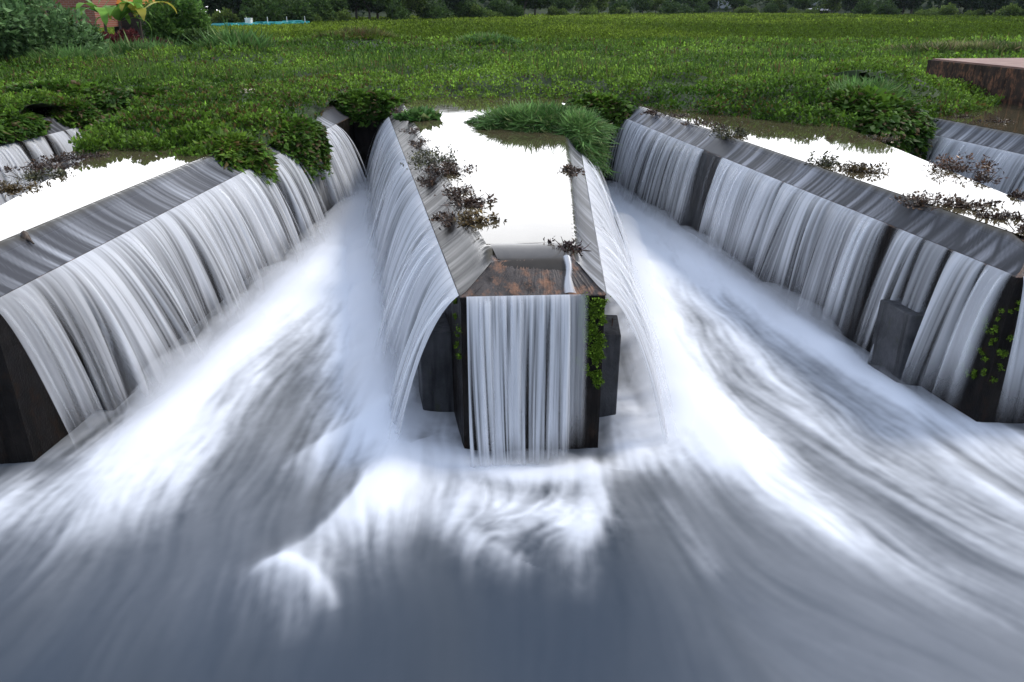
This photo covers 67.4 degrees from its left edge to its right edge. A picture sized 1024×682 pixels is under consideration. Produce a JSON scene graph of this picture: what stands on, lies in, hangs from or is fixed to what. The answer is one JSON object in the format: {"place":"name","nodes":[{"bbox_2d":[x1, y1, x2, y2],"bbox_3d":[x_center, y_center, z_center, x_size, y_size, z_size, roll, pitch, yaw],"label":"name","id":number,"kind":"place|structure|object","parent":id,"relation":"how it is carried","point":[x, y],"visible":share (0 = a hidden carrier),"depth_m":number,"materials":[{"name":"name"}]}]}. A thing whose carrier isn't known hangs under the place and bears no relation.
{"place":"outdoors","nodes":[
{"label":"outdoors","id":0,"kind":"place"},
{"bbox_2d":[2,27,1016,154],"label":"marsh ground","id":1,"kind":"structure","parent":0,"point":[309,112],"depth_m":24.37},
{"bbox_2d":[0,2,35,58],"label":"broadleaf bush","id":2,"kind":"object","parent":1,"relation":"on","point":[8,32],"visible":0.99,"depth_m":32.83,"materials":[{"name":"green plant"}]},
{"bbox_2d":[0,0,109,60],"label":"broadleaf bush","id":3,"kind":"object","parent":1,"relation":"on","point":[44,32],"visible":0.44,"depth_m":35.21,"materials":[{"name":"green plant"}]},
{"bbox_2d":[0,41,129,65],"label":"grass clump","id":4,"kind":"object","parent":1,"relation":"on","point":[57,52],"visible":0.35,"depth_m":34.23,"materials":[{"name":"green plant"}]},
{"bbox_2d":[30,2,104,51],"bbox_3d":[-22.322,-15.264,38.258,3.631,3.003,2.930,-13,27,-28],"label":"broadleaf bush","id":5,"kind":"object","parent":1,"relation":"on","point":[71,25],"visible":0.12,"depth_m":37.83,"materials":[{"name":"green plant"}]},
{"bbox_2d":[0,77,138,113],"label":"hanging weeds","id":6,"kind":"object","parent":1,"relation":"on","point":[114,101],"visible":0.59,"depth_m":21.42,"materials":[{"name":"green plant"}]},
{"bbox_2d":[54,0,127,31],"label":"banana plant","id":7,"kind":"object","parent":1,"relation":"on","point":[102,12],"visible":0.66,"depth_m":41.88,"materials":[{"name":"green plant"}]},
{"bbox_2d":[100,27,143,45],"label":"red leaf bush","id":8,"kind":"object","parent":1,"relation":"on","point":[131,35],"visible":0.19,"depth_m":41.37,"materials":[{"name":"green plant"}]},
{"bbox_2d":[95,1,150,29],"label":"banana plant","id":9,"kind":"object","parent":1,"relation":"on","point":[116,13],"visible":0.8,"depth_m":42.11,"materials":[{"name":"green plant"}]},
{"bbox_2d":[80,30,190,55],"bbox_3d":[-19.438,-14.924,38.648,9.660,1.467,4.206,0,24,0],"label":"grass clump","id":10,"kind":"object","parent":1,"relation":"on","point":[120,46],"visible":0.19,"depth_m":38.25,"materials":[{"name":"green plant"}]},
{"bbox_2d":[98,0,176,40],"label":"banana plant","id":11,"kind":"object","parent":1,"relation":"on","point":[138,9],"visible":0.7,"depth_m":42.85,"materials":[{"name":"green plant"}]},
{"bbox_2d":[114,0,171,38],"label":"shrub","id":12,"kind":"object","parent":1,"relation":"on","point":[126,25],"visible":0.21,"depth_m":55.99,"materials":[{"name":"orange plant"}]},
{"bbox_2d":[136,0,215,44],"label":"leafy shrub","id":13,"kind":"object","parent":1,"relation":"on","point":[165,24],"visible":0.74,"depth_m":45.27,"materials":[{"name":"green plant"}]},
{"bbox_2d":[175,28,226,45],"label":"leafy shrub","id":14,"kind":"object","parent":1,"relation":"on","point":[194,34],"visible":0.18,"depth_m":39.49,"materials":[{"name":"green plant"}]},
{"bbox_2d":[202,0,247,12],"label":"dark tree","id":15,"kind":"object","parent":1,"relation":"on","point":[230,4],"visible":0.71,"depth_m":110.73,"materials":[{"name":"green plant"}]},
{"bbox_2d":[207,7,242,22],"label":"shore bush","id":16,"kind":"object","parent":1,"relation":"on","point":[227,14],"visible":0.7,"depth_m":106.30,"materials":[{"name":"green plant"}]},
{"bbox_2d":[185,16,281,52],"bbox_3d":[-14.316,-15.447,39.003,5.222,1.966,4.609,-10,26,-22],"label":"grass clump","id":17,"kind":"object","parent":1,"relation":"on","point":[234,38],"visible":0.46,"depth_m":38.42,"materials":[{"name":"green plant"}]},
{"bbox_2d":[192,126,280,185],"bbox_3d":[-5.606,-3.610,15.245,1.864,1.201,1.916,0,24,0],"label":"fern clump","id":18,"kind":"object","parent":1,"relation":"on","point":[257,155],"visible":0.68,"depth_m":15.03,"materials":[{"name":"green plant"}]},
{"bbox_2d":[211,16,309,26],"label":"floating raft","id":19,"kind":"object","parent":1,"relation":"on","point":[248,21],"visible":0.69,"depth_m":97.54,"materials":[{"name":"blue plastic"}]},
{"bbox_2d":[238,0,285,22],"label":"shore bush","id":20,"kind":"object","parent":1,"relation":"on","point":[247,10],"visible":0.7,"depth_m":104.77,"materials":[{"name":"green plant"}]},
{"bbox_2d":[277,0,315,22],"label":"shore bush","id":21,"kind":"object","parent":1,"relation":"on","point":[296,10],"visible":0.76,"depth_m":109.39,"materials":[{"name":"green plant"}]},
{"bbox_2d":[300,0,336,21],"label":"shore bush","id":22,"kind":"object","parent":1,"relation":"on","point":[323,9],"visible":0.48,"depth_m":118.39,"materials":[{"name":"green plant"}]},
{"bbox_2d":[327,0,349,13],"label":"bushy tree","id":23,"kind":"object","parent":1,"relation":"on","point":[337,5],"visible":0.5,"depth_m":128.47,"materials":[{"name":"green plant"}]},
{"bbox_2d":[328,8,351,20],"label":"shore bush","id":24,"kind":"object","parent":1,"relation":"on","point":[340,15],"visible":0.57,"depth_m":123.69,"materials":[{"name":"green plant"}]},
{"bbox_2d":[309,24,398,39],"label":"grass clump","id":25,"kind":"object","parent":1,"relation":"on","point":[362,31],"visible":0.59,"depth_m":50.75,"materials":[{"name":"green plant"}]},
{"bbox_2d":[349,0,394,19],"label":"bushy tree","id":26,"kind":"object","parent":1,"relation":"on","point":[378,5],"visible":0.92,"depth_m":133.66,"materials":[{"name":"green plant"}]},
{"bbox_2d":[385,0,411,19],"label":"shore bush","id":27,"kind":"object","parent":1,"relation":"on","point":[395,12],"visible":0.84,"depth_m":131.50,"materials":[{"name":"green plant"}]},
{"bbox_2d":[394,0,428,17],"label":"bushy tree","id":28,"kind":"object","parent":1,"relation":"on","point":[415,5],"visible":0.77,"depth_m":139.45,"materials":[{"name":"green plant"}]},
{"bbox_2d":[416,0,448,18],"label":"shore bush","id":29,"kind":"object","parent":1,"relation":"on","point":[430,10],"visible":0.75,"depth_m":141.91,"materials":[{"name":"green plant"}]},
{"bbox_2d":[451,0,487,17],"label":"shore bush","id":30,"kind":"object","parent":1,"relation":"on","point":[462,10],"visible":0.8,"depth_m":155.31,"materials":[{"name":"green plant"}]},
{"bbox_2d":[454,30,523,44],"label":"grass clump","id":31,"kind":"object","parent":1,"relation":"on","point":[480,37],"visible":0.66,"depth_m":47.19,"materials":[{"name":"green plant"}]},
{"bbox_2d":[486,0,511,16],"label":"bush","id":32,"kind":"object","parent":1,"relation":"on","point":[497,5],"visible":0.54,"depth_m":168.09,"materials":[{"name":"green plant"}]},
{"bbox_2d":[0,29,1023,111],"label":"marsh grass","id":33,"kind":"structure","parent":1,"relation":"on","point":[549,64],"depth_m":30.14,"materials":[{"name":"green plant"}]},
{"bbox_2d":[500,0,524,16],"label":"shore bush","id":34,"kind":"object","parent":1,"relation":"on","point":[516,10],"visible":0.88,"depth_m":167.41,"materials":[{"name":"green plant"}]},
{"bbox_2d":[508,0,544,14],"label":"bushy tree","id":35,"kind":"object","parent":1,"relation":"on","point":[527,4],"visible":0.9,"depth_m":182.70,"materials":[{"name":"green plant"}]},
{"bbox_2d":[97,11,1023,46],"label":"water hyacinth field","id":36,"kind":"structure","parent":1,"relation":"on","point":[709,25],"depth_m":88.27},
{"bbox_2d":[30,0,121,27],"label":"brick house","id":37,"kind":"structure","parent":36,"relation":"on","point":[92,15],"depth_m":51.48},
{"bbox_2d":[552,0,575,9],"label":"bushy tree","id":38,"kind":"object","parent":1,"relation":"on","point":[566,4],"visible":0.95,"depth_m":204.36,"materials":[{"name":"green plant"}]},
{"bbox_2d":[574,0,597,11],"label":"bushy tree","id":39,"kind":"object","parent":1,"relation":"on","point":[586,4],"visible":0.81,"depth_m":209.62,"materials":[{"name":"green plant"}]},
{"bbox_2d":[609,0,633,13],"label":"shore bush","id":40,"kind":"object","parent":1,"relation":"on","point":[619,4],"visible":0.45,"depth_m":212.68,"materials":[{"name":"green plant"}]},
{"bbox_2d":[630,0,653,13],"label":"bushy tree","id":41,"kind":"object","parent":1,"relation":"on","point":[643,5],"visible":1,"depth_m":225.54,"materials":[{"name":"green plant"}]},
{"bbox_2d":[659,0,682,13],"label":"shore bush","id":42,"kind":"object","parent":1,"relation":"on","point":[674,6],"visible":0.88,"depth_m":226.34,"materials":[{"name":"green plant"}]},
{"bbox_2d":[819,0,842,12],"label":"bushy tree","id":43,"kind":"object","parent":1,"relation":"on","point":[832,5],"visible":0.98,"depth_m":232.62,"materials":[{"name":"green plant"}]},
{"bbox_2d":[850,0,872,13],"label":"shore bush","id":44,"kind":"object","parent":1,"relation":"on","point":[860,9],"visible":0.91,"depth_m":216.96,"materials":[{"name":"green plant"}]},
{"bbox_2d":[875,0,900,15],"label":"shore bush","id":45,"kind":"object","parent":1,"relation":"on","point":[888,8],"visible":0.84,"depth_m":204.77,"materials":[{"name":"green plant"}]},
{"bbox_2d":[927,1,959,15],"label":"shore bush","id":46,"kind":"object","parent":1,"relation":"on","point":[948,9],"visible":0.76,"depth_m":183.27,"materials":[{"name":"green plant"}]},
{"bbox_2d":[876,36,1023,54],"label":"grass clump","id":47,"kind":"object","parent":1,"relation":"on","point":[953,46],"visible":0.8,"depth_m":39.88,"materials":[{"name":"green plant"}]},
{"bbox_2d":[926,58,1023,105],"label":"concrete platform","id":48,"kind":"structure","parent":1,"relation":"on","point":[998,76],"depth_m":23.13,"materials":[{"name":"brown concrete"}]},
{"bbox_2d":[978,0,1012,13],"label":"dark tree","id":49,"kind":"object","parent":1,"relation":"on","point":[995,5],"visible":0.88,"depth_m":178.23,"materials":[{"name":"green plant"}]},
{"bbox_2d":[992,2,1023,16],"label":"shore bush","id":50,"kind":"object","parent":1,"relation":"on","point":[1012,10],"visible":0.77,"depth_m":169.38,"materials":[{"name":"green plant"}]},
{"bbox_2d":[0,181,1023,681],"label":"river","id":51,"kind":"structure","parent":0,"point":[252,481],"depth_m":8.05,"materials":[{"name":"liquid"}]},
{"bbox_2d":[3,125,84,182],"bbox_3d":[-13.865,-2.014,15.951,5.166,3.806,16.263,0,24,0],"label":"concrete weir","id":52,"kind":"object","parent":51,"relation":"in","point":[30,155],"visible":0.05,"depth_m":19.03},
{"bbox_2d":[0,103,53,143],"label":"hanging weeds","id":53,"kind":"object","parent":52,"relation":"on","point":[26,122],"visible":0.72,"depth_m":18.18,"materials":[{"name":"green plant"}]},
{"bbox_2d":[0,105,115,205],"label":"waterfall","id":54,"kind":"structure","parent":52,"relation":"on","point":[12,155],"depth_m":18.30,"materials":[{"name":"liquid"}]},
{"bbox_2d":[44,97,104,127],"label":"hanging weeds","id":55,"kind":"object","parent":52,"relation":"on","point":[79,113],"visible":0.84,"depth_m":20.15,"materials":[{"name":"green plant"}]},
{"bbox_2d":[0,114,358,463],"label":"concrete weir","id":56,"kind":"object","parent":51,"relation":"in","point":[44,408],"visible":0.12,"depth_m":9.62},
{"bbox_2d":[0,179,50,198],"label":"driftweed clump","id":57,"kind":"object","parent":56,"relation":"on","point":[14,189],"visible":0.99,"depth_m":11.82,"materials":[{"name":"brown plant"}]},
{"bbox_2d":[0,165,75,183],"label":"driftweed clump","id":58,"kind":"object","parent":56,"relation":"on","point":[32,175],"visible":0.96,"depth_m":12.72,"materials":[{"name":"brown plant"}]},
{"bbox_2d":[0,158,87,172],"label":"driftweed clump","id":59,"kind":"object","parent":56,"relation":"on","point":[49,165],"visible":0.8,"depth_m":13.45,"materials":[{"name":"brown plant"}]},
{"bbox_2d":[25,148,109,164],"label":"driftweed clump","id":60,"kind":"object","parent":56,"relation":"on","point":[59,159],"visible":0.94,"depth_m":14.08,"materials":[{"name":"brown plant"}]},
{"bbox_2d":[0,104,366,396],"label":"waterfall","id":61,"kind":"structure","parent":56,"relation":"on","point":[220,219],"depth_m":11.24,"materials":[{"name":"liquid"}]},
{"bbox_2d":[271,112,333,185],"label":"hanging weeds","id":62,"kind":"object","parent":56,"relation":"on","point":[300,131],"visible":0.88,"depth_m":17.26,"materials":[{"name":"green plant"}]},
{"bbox_2d":[389,117,620,450],"bbox_3d":[-0.920,-2.140,16.241,5.510,3.806,15.634,0,24,0],"label":"concrete weir","id":63,"kind":"object","parent":51,"relation":"in","point":[443,377],"visible":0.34,"depth_m":9.05,"materials":[{"name":"concrete"}]},
{"bbox_2d":[354,111,385,181],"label":"head wall","id":64,"kind":"structure","parent":63,"relation":"attached to","point":[364,137],"depth_m":22.80,"materials":[{"name":"concrete"}]},
{"bbox_2d":[329,86,411,126],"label":"hanging weeds","id":65,"kind":"object","parent":64,"relation":"on","point":[373,104],"visible":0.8,"depth_m":22.09,"materials":[{"name":"green plant"}]},
{"bbox_2d":[391,105,442,121],"bbox_3d":[-2.269,-5.694,19.177,1.136,0.408,1.076,17,29,34],"label":"weed patch","id":66,"kind":"object","parent":63,"relation":"on","point":[419,113],"visible":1,"depth_m":19.01,"materials":[{"name":"green plant"}]},
{"bbox_2d":[415,172,437,187],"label":"driftweed clump","id":67,"kind":"object","parent":63,"relation":"on","point":[430,182],"visible":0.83,"depth_m":12.93,"materials":[{"name":"brown plant"}]},
{"bbox_2d":[366,103,494,428],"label":"waterfall","id":68,"kind":"structure","parent":63,"relation":"on","point":[416,273],"depth_m":10.96,"materials":[{"name":"liquid"}]},
{"bbox_2d":[400,144,465,170],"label":"driftweed clump","id":69,"kind":"object","parent":63,"relation":"on","point":[420,159],"visible":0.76,"depth_m":13.87,"materials":[{"name":"brown plant"}]},
{"bbox_2d":[429,206,457,229],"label":"driftweed clump","id":70,"kind":"object","parent":63,"relation":"on","point":[446,218],"visible":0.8,"depth_m":10.71,"materials":[{"name":"brown plant"}]},
{"bbox_2d":[419,158,477,176],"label":"driftweed clump","id":71,"kind":"object","parent":63,"relation":"on","point":[448,168],"visible":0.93,"depth_m":13.00,"materials":[{"name":"brown plant"}]},
{"bbox_2d":[434,183,480,195],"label":"driftweed clump","id":72,"kind":"object","parent":63,"relation":"on","point":[449,190],"visible":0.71,"depth_m":11.63,"materials":[{"name":"brown plant"}]},
{"bbox_2d":[441,189,496,211],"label":"driftweed clump","id":73,"kind":"object","parent":63,"relation":"on","point":[471,200],"visible":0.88,"depth_m":10.96,"materials":[{"name":"brown plant"}]},
{"bbox_2d":[451,208,506,229],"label":"driftweed clump","id":74,"kind":"object","parent":63,"relation":"on","point":[467,218],"visible":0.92,"depth_m":10.03,"materials":[{"name":"brown plant"}]},
{"bbox_2d":[466,294,570,466],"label":"waterfall","id":75,"kind":"structure","parent":63,"relation":"on","point":[501,353],"depth_m":8.54,"materials":[{"name":"liquid"}]},
{"bbox_2d":[490,242,574,292],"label":"water","id":76,"kind":"structure","parent":63,"relation":"on","point":[547,256],"depth_m":8.74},
{"bbox_2d":[543,236,590,255],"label":"driftweed clump","id":77,"kind":"object","parent":63,"relation":"on","point":[580,250],"visible":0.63,"depth_m":8.98,"materials":[{"name":"brown plant"}]},
{"bbox_2d":[554,161,584,176],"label":"driftweed clump","id":78,"kind":"object","parent":63,"relation":"on","point":[568,169],"visible":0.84,"depth_m":13.19,"materials":[{"name":"brown plant"}]},
{"bbox_2d":[552,105,622,176],"bbox_3d":[1.566,-4.572,17.575,1.947,1.678,3.154,0,24,0],"label":"grass clump","id":79,"kind":"object","parent":63,"relation":"on","point":[580,128],"visible":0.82,"depth_m":16.95,"materials":[{"name":"green plant"}]},
{"bbox_2d":[573,292,610,389],"bbox_3d":[0.898,0.010,8.720,0.414,1.224,0.094,0,24,0],"label":"moss patch","id":80,"kind":"object","parent":63,"relation":"attached to","point":[595,348],"visible":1,"depth_m":8.68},
{"bbox_2d":[583,111,616,182],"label":"head wall","id":81,"kind":"structure","parent":63,"relation":"attached to","point":[609,178],"depth_m":23.10,"materials":[{"name":"concrete"}]},
{"bbox_2d":[562,90,633,136],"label":"hanging weeds","id":82,"kind":"object","parent":81,"relation":"on","point":[609,104],"visible":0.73,"depth_m":21.80,"materials":[{"name":"green plant"}]},
{"bbox_2d":[565,134,665,428],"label":"waterfall","id":83,"kind":"structure","parent":63,"relation":"on","point":[618,278],"depth_m":10.65,"materials":[{"name":"liquid"}]},
{"bbox_2d":[614,119,1023,422],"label":"concrete weir","id":84,"kind":"object","parent":51,"relation":"in","point":[887,341],"visible":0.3,"depth_m":10.84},
{"bbox_2d":[709,123,751,139],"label":"driftweed clump","id":85,"kind":"object","parent":84,"relation":"on","point":[739,131],"visible":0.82,"depth_m":16.77,"materials":[{"name":"brown plant"}]},
{"bbox_2d":[606,105,1023,369],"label":"waterfall","id":86,"kind":"structure","parent":84,"relation":"on","point":[744,195],"depth_m":12.68,"materials":[{"name":"liquid"}]},
{"bbox_2d":[804,150,846,168],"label":"driftweed clump","id":87,"kind":"object","parent":84,"relation":"on","point":[824,161],"visible":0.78,"depth_m":13.62,"materials":[{"name":"brown plant"}]},
{"bbox_2d":[835,160,893,174],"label":"driftweed clump","id":88,"kind":"object","parent":84,"relation":"on","point":[860,167],"visible":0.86,"depth_m":13.09,"materials":[{"name":"brown plant"}]},
{"bbox_2d":[856,132,900,142],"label":"driftweed clump","id":89,"kind":"object","parent":84,"relation":"on","point":[884,140],"visible":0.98,"depth_m":16.24,"materials":[{"name":"brown plant"}]},
{"bbox_2d":[890,190,1004,211],"bbox_3d":[6.331,-1.984,10.893,1.816,0.306,0.813,12,26,25],"label":"driftweed clump","id":90,"kind":"object","parent":84,"relation":"on","point":[920,202],"visible":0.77,"depth_m":10.93,"materials":[{"name":"brown plant"}]},
{"bbox_2d":[923,150,1006,177],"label":"driftweed clump","id":91,"kind":"object","parent":84,"relation":"on","point":[950,165],"visible":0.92,"depth_m":13.20,"materials":[{"name":"brown plant"}]},
{"bbox_2d":[969,170,1001,184],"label":"driftweed clump","id":92,"kind":"object","parent":84,"relation":"on","point":[978,178],"visible":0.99,"depth_m":12.43,"materials":[{"name":"brown plant"}]},
{"bbox_2d":[954,299,1020,382],"bbox_3d":[5.947,-0.032,9.594,0.278,1.196,0.674,-14,27,-30],"label":"moss patch","id":93,"kind":"object","parent":84,"relation":"attached to","point":[1000,351],"visible":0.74,"depth_m":9.52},
{"bbox_2d":[976,209,1023,220],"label":"driftweed clump","id":94,"kind":"object","parent":84,"relation":"on","point":[986,214],"visible":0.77,"depth_m":10.19,"materials":[{"name":"brown plant"}]},
{"bbox_2d":[1006,276,1023,385],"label":"waterfall","id":95,"kind":"structure","parent":84,"relation":"on","point":[1015,370],"depth_m":9.29,"materials":[{"name":"liquid"}]},
{"bbox_2d":[916,135,1023,194],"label":"concrete weir","id":96,"kind":"object","parent":51,"relation":"in","point":[930,155],"visible":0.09,"depth_m":16.93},
{"bbox_2d":[801,72,873,90],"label":"hanging weeds","id":97,"kind":"object","parent":96,"relation":"on","point":[829,76],"visible":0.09,"depth_m":21.68,"materials":[{"name":"green plant"}]},
{"bbox_2d":[818,82,939,161],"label":"hanging weeds","id":98,"kind":"object","parent":96,"relation":"on","point":[879,111],"visible":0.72,"depth_m":18.73,"materials":[{"name":"green plant"}]},
{"bbox_2d":[813,70,922,104],"bbox_3d":[9.264,-6.550,20.555,3.897,1.428,3.479,0,24,0],"label":"grass clump","id":99,"kind":"object","parent":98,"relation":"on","point":[876,82],"visible":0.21,"depth_m":20.17,"materials":[{"name":"green plant"}]},
{"bbox_2d":[910,118,1023,200],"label":"waterfall","id":100,"kind":"structure","parent":96,"relation":"on","point":[1011,164],"depth_m":17.55,"materials":[{"name":"liquid"}]},
{"bbox_2d":[0,96,1023,243],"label":"reservoir water","id":101,"kind":"structure","parent":0,"point":[520,178],"depth_m":13.35,"materials":[{"name":"liquid"}]},
{"bbox_2d":[0,31,1023,157],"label":"water hyacinth","id":102,"kind":"object","parent":101,"relation":"on","point":[205,115],"visible":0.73,"depth_m":24.23,"materials":[{"name":"green plant"}]},
{"bbox_2d":[465,97,622,138],"bbox_3d":[0.602,-5.222,18.058,4.127,1.054,2.650,0,24,0],"label":"grass clump","id":103,"kind":"object","parent":101,"relation":"in","point":[541,117],"visible":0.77,"depth_m":17.66,"materials":[{"name":"green plant"}]},
{"bbox_2d":[212,0,993,16],"bbox_3d":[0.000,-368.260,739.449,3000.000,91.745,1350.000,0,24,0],"label":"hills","id":104,"kind":"structure","parent":0,"point":[529,11],"depth_m":234.24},
{"bbox_2d":[201,0,1023,20],"bbox_3d":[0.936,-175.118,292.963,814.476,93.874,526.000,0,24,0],"label":"woodland","id":105,"kind":"object","parent":104,"relation":"on","point":[877,2],"visible":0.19,"depth_m":224.96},
{"bbox_3d":[-10.597,-5.217,23.307,1.408,3.750,0.360,0,24,0],"label":"head wall","id":106,"kind":"object","parent":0,"visible":0},
{"bbox_2d":[115,85,174,113],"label":"hanging weeds","id":107,"kind":"object","parent":106,"relation":"on","point":[147,91],"visible":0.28,"depth_m":22.12,"materials":[{"name":"green plant"}]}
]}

